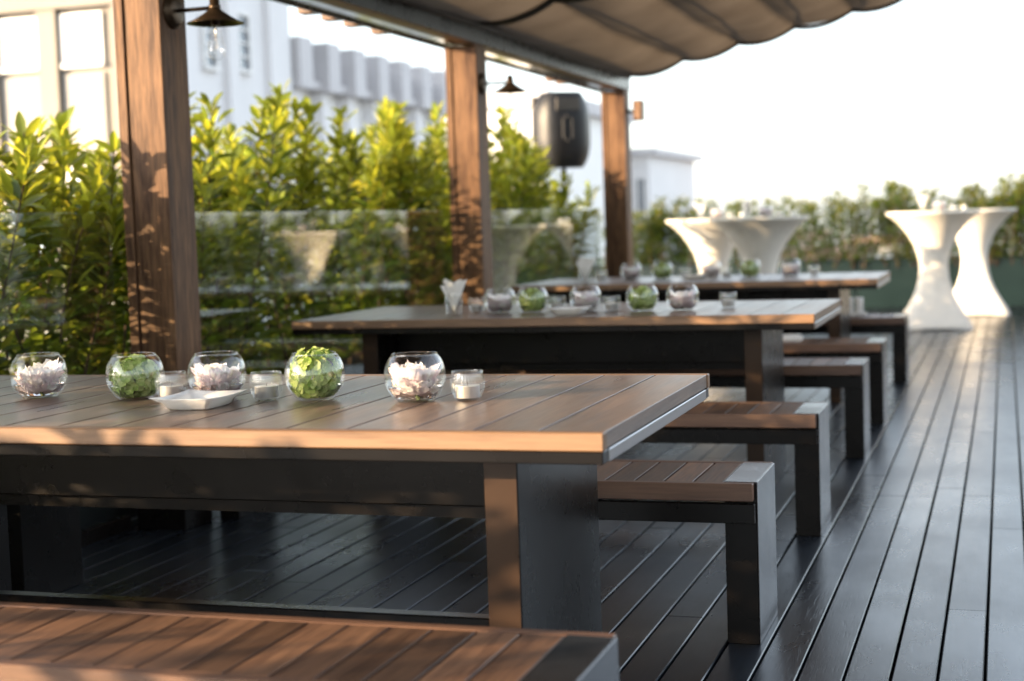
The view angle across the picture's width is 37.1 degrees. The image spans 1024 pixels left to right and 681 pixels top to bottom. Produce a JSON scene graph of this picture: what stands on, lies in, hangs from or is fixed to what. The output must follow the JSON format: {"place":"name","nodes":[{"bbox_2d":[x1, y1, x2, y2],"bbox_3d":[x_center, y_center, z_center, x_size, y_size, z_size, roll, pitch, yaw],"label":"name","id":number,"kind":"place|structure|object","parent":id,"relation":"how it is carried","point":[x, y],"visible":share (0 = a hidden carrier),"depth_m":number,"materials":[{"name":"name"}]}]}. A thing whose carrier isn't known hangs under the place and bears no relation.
{"place":"outdoors","nodes":[
{"label":"outdoors","id":0,"kind":"place"},
{"bbox_2d":[0,0,300,374],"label":"corner building","id":1,"kind":"structure","parent":0,"point":[56,56],"depth_m":25.41,"materials":[{"name":"beige paint"}]},
{"bbox_2d":[0,17,38,73],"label":"window","id":2,"kind":"structure","parent":1,"relation":"in","point":[18,36],"depth_m":25.38,"materials":[{"name":"white glass"}]},
{"bbox_2d":[59,11,105,68],"bbox_3d":[-7.048,-4.916,24.990,0.780,0.880,0.098,-1,5,18],"label":"window","id":3,"kind":"structure","parent":1,"relation":"in","point":[81,34],"depth_m":25.01,"materials":[{"name":"white glass"}]},
{"bbox_2d":[199,13,220,71],"bbox_3d":[-5.159,-5.085,26.081,0.098,0.940,0.490,-1,5,18],"label":"window","id":4,"kind":"structure","parent":1,"relation":"in","point":[207,52],"depth_m":26.11,"materials":[{"name":"glass"}]},
{"bbox_2d":[237,10,254,74],"bbox_3d":[-4.788,-5.311,27.233,0.098,1.090,0.540,-1,5,18],"label":"window","id":5,"kind":"structure","parent":1,"relation":"in","point":[244,31],"depth_m":27.35,"materials":[{"name":"glass"}]},
{"bbox_2d":[290,36,446,318],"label":"stepped building","id":6,"kind":"structure","parent":0,"point":[328,75],"depth_m":32.00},
{"bbox_2d":[446,89,634,264],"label":"apartment block","id":7,"kind":"structure","parent":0,"point":[591,171],"depth_m":56.86,"materials":[{"name":"white paint"}]},
{"bbox_2d":[289,0,1023,234],"label":"sky","id":8,"kind":"structure","parent":0,"point":[920,94],"materials":[{"name":"white"}]},
{"bbox_2d":[631,147,703,263],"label":"office block","id":9,"kind":"structure","parent":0,"point":[661,172],"depth_m":66.94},
{"bbox_2d":[635,177,646,217],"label":"window","id":10,"kind":"structure","parent":9,"relation":"in","point":[640,183],"depth_m":65.14,"materials":[{"name":"glass"}]},
{"bbox_2d":[678,228,828,261],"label":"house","id":11,"kind":"structure","parent":0,"point":[808,238],"depth_m":70.48,"materials":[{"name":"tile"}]},
{"bbox_2d":[779,242,879,259],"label":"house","id":12,"kind":"structure","parent":0,"point":[814,257],"depth_m":58.99,"materials":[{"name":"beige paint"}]},
{"bbox_2d":[826,231,1022,253],"bbox_3d":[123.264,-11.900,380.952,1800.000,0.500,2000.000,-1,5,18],"label":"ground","id":13,"kind":"structure","parent":0,"point":[999,242],"depth_m":1115.42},
{"bbox_2d":[891,306,1023,680],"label":"terrace base","id":14,"kind":"object","parent":13,"relation":"on","point":[986,643],"depth_m":6.10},
{"bbox_2d":[59,306,1023,680],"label":"deck","id":15,"kind":"structure","parent":14,"relation":"on","point":[845,582],"depth_m":5.46,"materials":[{"name":"grey wood"}]},
{"bbox_2d":[81,212,131,547],"bbox_3d":[-1.884,0.204,5.375,0.050,1.300,1.805,-1,5,18],"label":"glass panel","id":16,"kind":"object","parent":15,"relation":"on","point":[98,532],"visible":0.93,"depth_m":6.09,"materials":[{"name":"clear glass"}]},
{"bbox_2d":[113,0,212,529],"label":"wooden post","id":17,"kind":"object","parent":15,"relation":"on","point":[157,165],"visible":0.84,"depth_m":6.17,"materials":[{"name":"brown wood"}]},
{"bbox_2d":[163,0,243,58],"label":"wall lamp","id":18,"kind":"object","parent":17,"relation":"attached to","point":[214,15],"visible":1,"depth_m":6.11,"materials":[{"name":"brown metal"}]},
{"bbox_2d":[79,366,353,528],"bbox_3d":[-2.065,0.564,6.527,0.840,0.420,4.980,-1,5,18],"label":"planter trough","id":19,"kind":"object","parent":15,"relation":"on","point":[90,516],"visible":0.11,"depth_m":6.31,"materials":[{"name":"black"}]},
{"bbox_2d":[0,129,64,374],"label":"laurel shrub","id":20,"kind":"object","parent":19,"relation":"in","point":[9,185],"visible":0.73,"depth_m":5.83,"materials":[{"name":"green plant"}]},
{"bbox_2d":[0,110,130,374],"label":"laurel shrub","id":21,"kind":"object","parent":19,"relation":"in","point":[108,199],"visible":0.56,"depth_m":6.51,"materials":[{"name":"green plant"}]},
{"bbox_2d":[0,141,256,374],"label":"laurel shrub","id":22,"kind":"object","parent":19,"relation":"in","point":[207,190],"visible":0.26,"depth_m":7.15,"materials":[{"name":"green plant"}]},
{"bbox_2d":[42,91,299,372],"bbox_3d":[-1.733,-0.455,7.608,0.969,1.667,1.282,1,5,32],"label":"laurel shrub","id":23,"kind":"object","parent":19,"relation":"in","point":[60,121],"visible":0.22,"depth_m":7.74,"materials":[{"name":"green plant"}]},
{"bbox_2d":[197,131,327,373],"bbox_3d":[-1.564,-0.411,8.360,0.989,1.454,1.089,-1,5,18],"label":"laurel shrub","id":24,"kind":"object","parent":19,"relation":"in","point":[232,164],"visible":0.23,"depth_m":8.36,"materials":[{"name":"green plant"}]},
{"bbox_2d":[0,602,619,680],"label":"bench","id":25,"kind":"object","parent":15,"relation":"on","point":[46,642],"visible":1,"depth_m":2.71,"materials":[{"name":"brown wood"}]},
{"bbox_2d":[266,346,363,373],"bbox_3d":[-0.395,0.110,11.695,0.840,0.420,5.880,-1,5,18],"label":"planter trough","id":26,"kind":"object","parent":15,"relation":"on","point":[357,364],"visible":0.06,"depth_m":9.93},
{"bbox_2d":[194,79,370,373],"bbox_3d":[-1.341,-0.642,9.009,1.043,1.799,1.103,-1,5,18],"label":"laurel shrub","id":27,"kind":"object","parent":26,"relation":"in","point":[304,217],"visible":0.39,"depth_m":8.97,"materials":[{"name":"green plant"}]},
{"bbox_2d":[273,124,428,364],"bbox_3d":[-1.100,-0.590,9.753,1.055,1.565,1.465,-1,5,18],"label":"laurel shrub","id":28,"kind":"object","parent":26,"relation":"in","point":[372,265],"visible":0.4,"depth_m":9.67,"materials":[{"name":"green plant"}]},
{"bbox_2d":[311,95,452,360],"bbox_3d":[-0.832,-0.763,10.404,1.023,1.793,1.283,-1,5,18],"label":"laurel shrub","id":29,"kind":"object","parent":26,"relation":"in","point":[390,128],"visible":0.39,"depth_m":10.14,"materials":[{"name":"green plant"}]},
{"bbox_2d":[362,143,500,305],"bbox_3d":[-0.597,-0.676,11.051,1.004,1.504,1.188,-1,5,18],"label":"laurel shrub","id":30,"kind":"object","parent":26,"relation":"in","point":[446,244],"visible":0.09,"depth_m":10.80,"materials":[{"name":"green plant"}]},
{"bbox_2d":[360,116,511,302],"bbox_3d":[-0.498,-0.842,11.588,0.891,1.745,1.227,1,5,30],"label":"laurel shrub","id":31,"kind":"object","parent":26,"relation":"in","point":[370,136],"visible":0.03,"depth_m":11.61,"materials":[{"name":"green plant"}]},
{"bbox_2d":[419,140,552,303],"bbox_3d":[-0.198,-0.805,12.086,1.376,1.577,1.013,-4,5,-28],"label":"laurel shrub","id":32,"kind":"object","parent":26,"relation":"in","point":[506,194],"visible":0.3,"depth_m":11.97,"materials":[{"name":"green plant"}]},
{"bbox_2d":[489,104,561,303],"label":"laurel shrub","id":33,"kind":"object","parent":26,"relation":"in","point":[511,135],"visible":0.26,"depth_m":12.68,"materials":[{"name":"green plant"}]},
{"bbox_2d":[491,160,581,303],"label":"laurel shrub","id":34,"kind":"object","parent":26,"relation":"in","point":[562,212],"visible":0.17,"depth_m":13.32,"materials":[{"name":"green plant"}]},
{"bbox_2d":[540,178,601,302],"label":"laurel shrub","id":35,"kind":"object","parent":26,"relation":"in","point":[585,216],"visible":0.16,"depth_m":13.91,"materials":[{"name":"green plant"}]},
{"bbox_2d":[0,373,709,632],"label":"dining table","id":36,"kind":"object","parent":15,"relation":"on","point":[514,460],"visible":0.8,"depth_m":3.53,"materials":[{"name":"brown wood"}]},
{"bbox_2d":[9,352,67,398],"bbox_3d":[-1.234,0.091,3.978,0.147,0.114,0.147,-2,4,1],"label":"fish bowl","id":37,"kind":"object","parent":36,"relation":"on","point":[43,391],"visible":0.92,"depth_m":3.94,"materials":[{"name":"clear glass"}]},
{"bbox_2d":[13,358,64,385],"bbox_3d":[-1.229,0.094,3.977,0.128,0.094,0.123,-2,4,1],"label":"peony","id":38,"kind":"object","parent":37,"relation":"in","point":[47,371],"visible":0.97,"depth_m":3.94,"materials":[{"name":"white plant"}]},
{"bbox_2d":[105,352,164,399],"bbox_3d":[-0.955,0.091,3.866,0.147,0.114,0.147,1,5,33],"label":"fish bowl","id":39,"kind":"object","parent":36,"relation":"on","point":[134,392],"visible":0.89,"depth_m":3.83,"materials":[{"name":"clear glass"}]},
{"bbox_2d":[108,354,160,386],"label":"hydrangea","id":40,"kind":"object","parent":39,"relation":"in","point":[132,370],"visible":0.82,"depth_m":3.83,"materials":[{"name":"green plant"}]},
{"bbox_2d":[154,371,187,396],"bbox_3d":[-0.851,0.113,3.812,0.082,0.070,0.082,-2,4,-3],"label":"candle holder","id":41,"kind":"object","parent":36,"relation":"on","point":[176,372],"visible":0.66,"depth_m":3.81,"materials":[{"name":"clear glass"}]},
{"bbox_2d":[160,382,182,396],"bbox_3d":[-0.851,0.122,3.813,0.058,0.036,0.058,-5,5,-34],"label":"tealight","id":42,"kind":"object","parent":41,"relation":"in","point":[170,389],"visible":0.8,"depth_m":3.79,"materials":[{"name":"wax"}]},
{"bbox_2d":[149,389,247,409],"bbox_3d":[-0.743,0.142,3.627,0.161,0.033,0.185,-1,5,18],"label":"serving dish","id":43,"kind":"object","parent":36,"relation":"on","point":[189,399],"visible":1,"depth_m":3.59,"materials":[{"name":"white ceramic"}]},
{"bbox_2d":[187,351,246,390],"bbox_3d":[-0.738,0.087,3.816,0.147,0.114,0.147,-3,4,-12],"label":"fish bowl","id":44,"kind":"object","parent":36,"relation":"on","point":[237,385],"visible":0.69,"depth_m":3.77,"materials":[{"name":"clear glass"}]},
{"bbox_2d":[190,362,240,385],"bbox_3d":[-0.737,0.094,3.815,0.123,0.085,0.119,0,5,20],"label":"peony","id":45,"kind":"object","parent":44,"relation":"in","point":[213,374],"visible":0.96,"depth_m":3.78,"materials":[{"name":"white plant"}]},
{"bbox_2d":[249,372,282,400],"bbox_3d":[-0.601,0.111,3.731,0.082,0.070,0.082,-4,5,-26],"label":"candle holder","id":46,"kind":"object","parent":36,"relation":"on","point":[281,385],"visible":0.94,"depth_m":3.73,"materials":[{"name":"clear glass"}]},
{"bbox_2d":[255,383,278,397],"bbox_3d":[-0.600,0.120,3.732,0.058,0.036,0.058,-2,4,-7],"label":"tealight","id":47,"kind":"object","parent":46,"relation":"in","point":[266,390],"visible":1,"depth_m":3.71,"materials":[{"name":"wax"}]},
{"bbox_2d":[284,351,344,400],"bbox_3d":[-0.479,0.086,3.711,0.147,0.114,0.147,-3,5,-16],"label":"fish bowl","id":48,"kind":"object","parent":36,"relation":"on","point":[321,392],"visible":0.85,"depth_m":3.67,"materials":[{"name":"clear glass"}]},
{"bbox_2d":[289,346,341,386],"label":"hydrangea","id":49,"kind":"object","parent":48,"relation":"in","point":[321,369],"visible":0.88,"depth_m":3.67,"materials":[{"name":"green plant"}]},
{"bbox_2d":[384,351,445,402],"bbox_3d":[-0.229,0.086,3.598,0.147,0.114,0.147,-6,6,-42],"label":"fish bowl","id":50,"kind":"object","parent":36,"relation":"on","point":[424,393],"visible":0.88,"depth_m":3.56,"materials":[{"name":"clear glass"}]},
{"bbox_2d":[389,360,440,387],"bbox_3d":[-0.228,0.092,3.599,0.126,0.088,0.120,-1,4,11],"label":"peony","id":51,"kind":"object","parent":50,"relation":"in","point":[408,374],"visible":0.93,"depth_m":3.56,"materials":[{"name":"white plant"}]},
{"bbox_2d":[450,369,484,400],"bbox_3d":[-0.104,0.105,3.579,0.082,0.070,0.082,-1,5,14],"label":"candle holder","id":52,"kind":"object","parent":36,"relation":"on","point":[482,387],"visible":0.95,"depth_m":3.58,"materials":[{"name":"clear glass"}]},
{"bbox_2d":[455,383,479,398],"bbox_3d":[-0.104,0.115,3.580,0.058,0.036,0.058,-3,5,-18],"label":"tealight","id":53,"kind":"object","parent":52,"relation":"in","point":[465,391],"visible":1,"depth_m":3.56,"materials":[{"name":"wax"}]},
{"bbox_2d":[7,459,777,644],"bbox_3d":[-0.452,0.620,4.800,2.506,0.461,0.396,-1,5,18],"label":"bench","id":54,"kind":"object","parent":15,"relation":"on","point":[45,547],"visible":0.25,"depth_m":4.35,"materials":[{"name":"brown wood"}]},
{"bbox_2d":[444,45,493,304],"bbox_3d":[-0.262,-0.720,9.903,0.224,2.340,0.225,-1,5,18],"label":"wooden post","id":55,"kind":"object","parent":15,"relation":"on","point":[469,176],"visible":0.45,"depth_m":9.79,"materials":[{"name":"brown wood"}]},
{"bbox_2d":[478,73,527,106],"bbox_3d":[-0.046,-1.581,9.757,0.304,0.282,0.229,-1,5,18],"label":"wall lamp","id":56,"kind":"object","parent":55,"relation":"attached to","point":[509,87],"visible":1,"depth_m":9.74,"materials":[{"name":"brown metal"}]},
{"bbox_2d":[220,402,830,535],"bbox_3d":[0.002,0.497,6.204,2.506,0.461,0.396,-1,5,18],"label":"bench","id":57,"kind":"object","parent":15,"relation":"on","point":[802,428],"visible":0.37,"depth_m":5.71,"materials":[{"name":"brown wood"}]},
{"bbox_2d":[291,299,841,481],"bbox_3d":[0.297,0.251,7.128,2.349,0.790,1.120,-1,5,18],"label":"dining table","id":58,"kind":"object","parent":15,"relation":"on","point":[747,335],"visible":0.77,"depth_m":6.88,"materials":[{"name":"brown wood"}]},
{"bbox_2d":[484,288,515,312],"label":"fish bowl","id":59,"kind":"object","parent":58,"relation":"on","point":[505,308],"visible":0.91,"depth_m":7.00,"materials":[{"name":"clear glass"}]},
{"bbox_2d":[487,293,511,305],"bbox_3d":[-0.056,-0.177,7.046,0.119,0.085,0.123,-2,4,-7],"label":"peony","id":60,"kind":"object","parent":59,"relation":"in","point":[501,299],"visible":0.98,"depth_m":7.01,"materials":[{"name":"white plant"}]},
{"bbox_2d":[516,287,547,312],"bbox_3d":[0.093,-0.187,7.019,0.147,0.114,0.147,-2,4,-7],"label":"fish bowl","id":61,"kind":"object","parent":58,"relation":"on","point":[541,307],"visible":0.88,"depth_m":6.98,"materials":[{"name":"clear glass"}]},
{"bbox_2d":[519,288,544,304],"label":"hydrangea","id":62,"kind":"object","parent":61,"relation":"in","point":[530,296],"visible":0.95,"depth_m":6.98,"materials":[{"name":"green plant"}]},
{"bbox_2d":[548,305,592,314],"bbox_3d":[0.259,-0.132,6.759,0.161,0.033,0.185,-1,5,18],"label":"serving dish","id":63,"kind":"object","parent":58,"relation":"on","point":[564,310],"visible":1,"depth_m":6.70,"materials":[{"name":"white ceramic"}]},
{"bbox_2d":[569,285,600,310],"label":"fish bowl","id":64,"kind":"object","parent":58,"relation":"on","point":[595,306],"visible":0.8,"depth_m":6.96,"materials":[{"name":"clear glass"}]},
{"bbox_2d":[572,290,599,302],"bbox_3d":[0.338,-0.188,7.003,0.120,0.088,0.126,-3,4,-10],"label":"peony","id":65,"kind":"object","parent":64,"relation":"in","point":[586,296],"visible":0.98,"depth_m":6.96,"materials":[{"name":"white plant"}]},
{"bbox_2d":[626,285,658,310],"bbox_3d":[0.584,-0.190,6.839,0.147,0.114,0.147,-3,4,-11],"label":"fish bowl","id":66,"kind":"object","parent":58,"relation":"on","point":[643,306],"visible":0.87,"depth_m":6.80,"materials":[{"name":"clear glass"}]},
{"bbox_2d":[628,286,656,303],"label":"hydrangea","id":67,"kind":"object","parent":66,"relation":"in","point":[642,294],"visible":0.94,"depth_m":6.81,"materials":[{"name":"green plant"}]},
{"bbox_2d":[666,284,698,310],"bbox_3d":[0.758,-0.192,6.783,0.147,0.114,0.147,-2,4,2],"label":"fish bowl","id":68,"kind":"object","parent":58,"relation":"on","point":[688,305],"visible":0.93,"depth_m":6.74,"materials":[{"name":"clear glass"}]},
{"bbox_2d":[669,288,695,302],"bbox_3d":[0.756,-0.188,6.779,0.123,0.094,0.128,-2,4,2],"label":"peony","id":69,"kind":"object","parent":68,"relation":"in","point":[682,296],"visible":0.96,"depth_m":6.74,"materials":[{"name":"white plant"}]},
{"bbox_2d":[561,168,583,277],"bbox_3d":[0.529,-0.819,14.735,0.881,1.726,0.820,-1,5,18],"label":"speaker stand","id":70,"kind":"object","parent":15,"relation":"on","point":[563,169],"visible":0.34,"depth_m":14.76,"materials":[{"name":"grey metal"}]},
{"bbox_2d":[531,91,590,168],"bbox_3d":[0.486,-2.031,14.751,0.570,0.720,0.426,-3,5,-16],"label":"loudspeaker","id":71,"kind":"object","parent":70,"relation":"on","point":[561,124],"visible":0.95,"depth_m":14.59,"materials":[{"name":"black plastic"}]},
{"bbox_2d":[550,263,681,277],"bbox_3d":[1.183,-0.693,20.226,2.200,0.610,0.500,-1,5,18],"label":"planter box","id":72,"kind":"object","parent":15,"relation":"on","point":[675,270],"visible":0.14,"depth_m":19.78,"materials":[{"name":"soil"}]},
{"bbox_2d":[592,208,666,273],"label":"hedge shrub","id":73,"kind":"object","parent":72,"relation":"in","point":[635,245],"visible":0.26,"depth_m":19.90,"materials":[{"name":"green plant"}]},
{"bbox_2d":[633,195,700,272],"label":"hedge shrub","id":74,"kind":"object","parent":72,"relation":"in","point":[656,216],"visible":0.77,"depth_m":19.83,"materials":[{"name":"green plant"}]},
{"bbox_2d":[601,90,633,277],"bbox_3d":[0.957,-1.051,13.677,0.224,2.340,0.225,-1,5,18],"label":"wooden post","id":75,"kind":"object","parent":15,"relation":"on","point":[617,180],"visible":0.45,"depth_m":13.56,"materials":[{"name":"brown wood"}]},
{"bbox_2d":[271,0,630,92],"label":"roof beam","id":76,"kind":"structure","parent":75,"relation":"on","point":[392,17],"depth_m":9.40,"materials":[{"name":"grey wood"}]},
{"bbox_2d":[395,0,903,78],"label":"canopy","id":77,"kind":"object","parent":76,"relation":"attached to","point":[627,39],"visible":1,"depth_m":11.18,"materials":[{"name":"beige fabric"}]},
{"bbox_2d":[627,100,644,120],"bbox_3d":[1.095,-2.039,13.543,0.150,0.180,0.115,-1,5,18],"label":"box lamp","id":78,"kind":"object","parent":75,"relation":"attached to","point":[638,111],"visible":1,"depth_m":13.48,"materials":[{"name":"orange metal"}]},
{"bbox_2d":[439,358,869,457],"bbox_3d":[0.571,0.342,7.967,2.506,0.461,0.396,-1,5,18],"label":"bench","id":79,"kind":"object","parent":15,"relation":"on","point":[850,376],"visible":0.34,"depth_m":7.48,"materials":[{"name":"brown wood"}]},
{"bbox_2d":[510,271,890,402],"bbox_3d":[1.290,-0.019,10.201,2.349,0.790,1.120,-1,5,18],"label":"dining table","id":80,"kind":"object","parent":15,"relation":"on","point":[836,285],"visible":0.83,"depth_m":9.84,"materials":[{"name":"brown wood"}]},
{"bbox_2d":[651,262,672,277],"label":"fish bowl","id":81,"kind":"object","parent":80,"relation":"on","point":[662,275],"visible":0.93,"depth_m":10.31,"materials":[{"name":"clear glass"}]},
{"bbox_2d":[652,263,670,273],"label":"hydrangea","id":82,"kind":"object","parent":81,"relation":"in","point":[661,268],"visible":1,"depth_m":10.31,"materials":[{"name":"green plant"}]},
{"bbox_2d":[700,261,721,277],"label":"fish bowl","id":83,"kind":"object","parent":80,"relation":"on","point":[717,275],"visible":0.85,"depth_m":10.19,"materials":[{"name":"clear glass"}]},
{"bbox_2d":[701,264,719,272],"bbox_3d":[1.329,-0.473,10.234,0.128,0.094,0.123,-1,4,9],"label":"peony","id":84,"kind":"object","parent":83,"relation":"in","point":[708,268],"visible":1,"depth_m":10.19,"materials":[{"name":"white plant"}]},
{"bbox_2d":[739,269,760,275],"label":"fish bowl","id":85,"kind":"object","parent":80,"relation":"on","point":[749,273],"visible":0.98,"depth_m":10.13,"materials":[{"name":"clear glass"}]},
{"bbox_2d":[740,260,759,271],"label":"hydrangea","id":86,"kind":"object","parent":85,"relation":"in","point":[749,266],"visible":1,"depth_m":10.13,"materials":[{"name":"green plant"}]},
{"bbox_2d":[666,217,746,274],"bbox_3d":[2.029,-0.636,15.371,0.924,1.181,0.924,-1,4,7],"label":"cocktail table","id":87,"kind":"object","parent":15,"relation":"on","point":[709,242],"visible":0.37,"depth_m":15.14,"materials":[{"name":"beige fabric"}]},
{"bbox_2d":[710,215,809,335],"bbox_3d":[2.322,-0.559,14.228,0.924,1.181,0.924,-2,4,4],"label":"cocktail table","id":88,"kind":"object","parent":15,"relation":"on","point":[761,242],"visible":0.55,"depth_m":13.97,"materials":[{"name":"beige fabric"}]},
{"bbox_2d":[680,258,856,308],"bbox_3d":[3.295,-0.713,19.542,2.200,0.610,0.500,-1,5,18],"label":"planter box","id":89,"kind":"object","parent":15,"relation":"on","point":[827,266],"visible":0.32,"depth_m":19.13,"materials":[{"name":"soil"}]},
{"bbox_2d":[670,197,744,271],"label":"hedge shrub","id":90,"kind":"object","parent":89,"relation":"in","point":[689,257],"visible":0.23,"depth_m":19.56,"materials":[{"name":"green plant"}]},
{"bbox_2d":[708,198,757,270],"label":"hedge shrub","id":91,"kind":"object","parent":89,"relation":"in","point":[735,255],"visible":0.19,"depth_m":19.54,"materials":[{"name":"green plant"}]},
{"bbox_2d":[754,194,830,264],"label":"hedge shrub","id":92,"kind":"object","parent":89,"relation":"in","point":[783,210],"visible":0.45,"depth_m":19.48,"materials":[{"name":"green plant"}]},
{"bbox_2d":[788,189,899,268],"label":"hedge shrub","id":93,"kind":"object","parent":89,"relation":"in","point":[832,215],"visible":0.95,"depth_m":19.02,"materials":[{"name":"green plant"}]},
{"bbox_2d":[783,338,887,423],"bbox_3d":[0.952,0.239,9.146,2.506,0.461,0.396,-1,5,18],"label":"bench","id":94,"kind":"object","parent":15,"relation":"on","point":[874,350],"visible":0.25,"depth_m":8.63,"materials":[{"name":"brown wood"}]},
{"bbox_2d":[783,313,909,382],"bbox_3d":[1.605,0.062,11.167,2.506,0.461,0.396,-1,5,18],"label":"bench","id":95,"kind":"object","parent":15,"relation":"on","point":[896,326],"visible":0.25,"depth_m":10.65,"materials":[{"name":"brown wood"}]},
{"bbox_2d":[886,209,980,330],"bbox_3d":[4.266,-0.718,15.432,0.924,1.181,0.924,-1,4,11],"label":"cocktail table","id":96,"kind":"object","parent":15,"relation":"on","point":[934,302],"visible":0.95,"depth_m":15.22,"materials":[{"name":"beige fabric"}]},
{"bbox_2d":[856,254,1023,307],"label":"planter box","id":97,"kind":"object","parent":15,"relation":"on","point":[898,289],"visible":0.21,"depth_m":18.75,"materials":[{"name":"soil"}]},
{"bbox_2d":[842,178,931,267],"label":"hedge shrub","id":98,"kind":"object","parent":97,"relation":"in","point":[891,189],"visible":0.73,"depth_m":18.85,"materials":[{"name":"green plant"}]},
{"bbox_2d":[903,187,961,254],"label":"hedge shrub","id":99,"kind":"object","parent":97,"relation":"in","point":[933,194],"visible":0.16,"depth_m":18.82,"materials":[{"name":"green plant"}]},
{"bbox_2d":[936,181,1020,265],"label":"hedge shrub","id":100,"kind":"object","parent":97,"relation":"in","point":[996,199],"visible":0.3,"depth_m":18.45,"materials":[{"name":"green plant"}]},
{"bbox_2d":[953,170,1023,265],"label":"hedge shrub","id":101,"kind":"object","parent":97,"relation":"in","point":[1018,186],"visible":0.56,"depth_m":18.35,"materials":[{"name":"green plant"}]},
{"bbox_2d":[942,208,1016,314],"bbox_3d":[5.221,-0.887,17.217,0.924,1.181,0.924,-1,4,12],"label":"cocktail table","id":102,"kind":"object","parent":15,"relation":"on","point":[975,292],"visible":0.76,"depth_m":17.01,"materials":[{"name":"beige fabric"}]},
{"bbox_3d":[-0.267,-0.167,7.010,0.083,0.100,0.083,-2,4,-5],"label":"tumbler","id":103,"kind":"object","parent":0,"visible":0},
{"bbox_2d":[440,279,466,310],"bbox_3d":[-0.262,-0.210,7.004,0.126,0.155,0.055,-1,5,14],"label":"napkin bunch","id":104,"kind":"object","parent":103,"relation":"in","point":[451,290],"visible":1,"depth_m":6.99,"materials":[{"name":"white paper"}]},
{"bbox_3d":[0.492,-0.445,10.295,0.083,0.100,0.083,-6,6,-39],"label":"tumbler","id":105,"kind":"object","parent":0,"visible":0},
{"bbox_2d":[576,256,595,279],"bbox_3d":[0.496,-0.490,10.293,0.138,0.159,0.063,-3,4,-11],"label":"napkin bunch","id":106,"kind":"object","parent":105,"relation":"in","point":[584,264],"visible":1,"depth_m":10.28,"materials":[{"name":"white paper"}]},
{"bbox_3d":[7.519,-0.752,18.174,2.200,0.610,0.500,-1,5,18],"label":"planter box","id":107,"kind":"object","parent":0,"visible":0},
{"bbox_2d":[1003,180,1023,254],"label":"hedge shrub","id":108,"kind":"object","parent":107,"relation":"in","point":[1021,232],"visible":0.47,"depth_m":18.33,"materials":[{"name":"green plant"}]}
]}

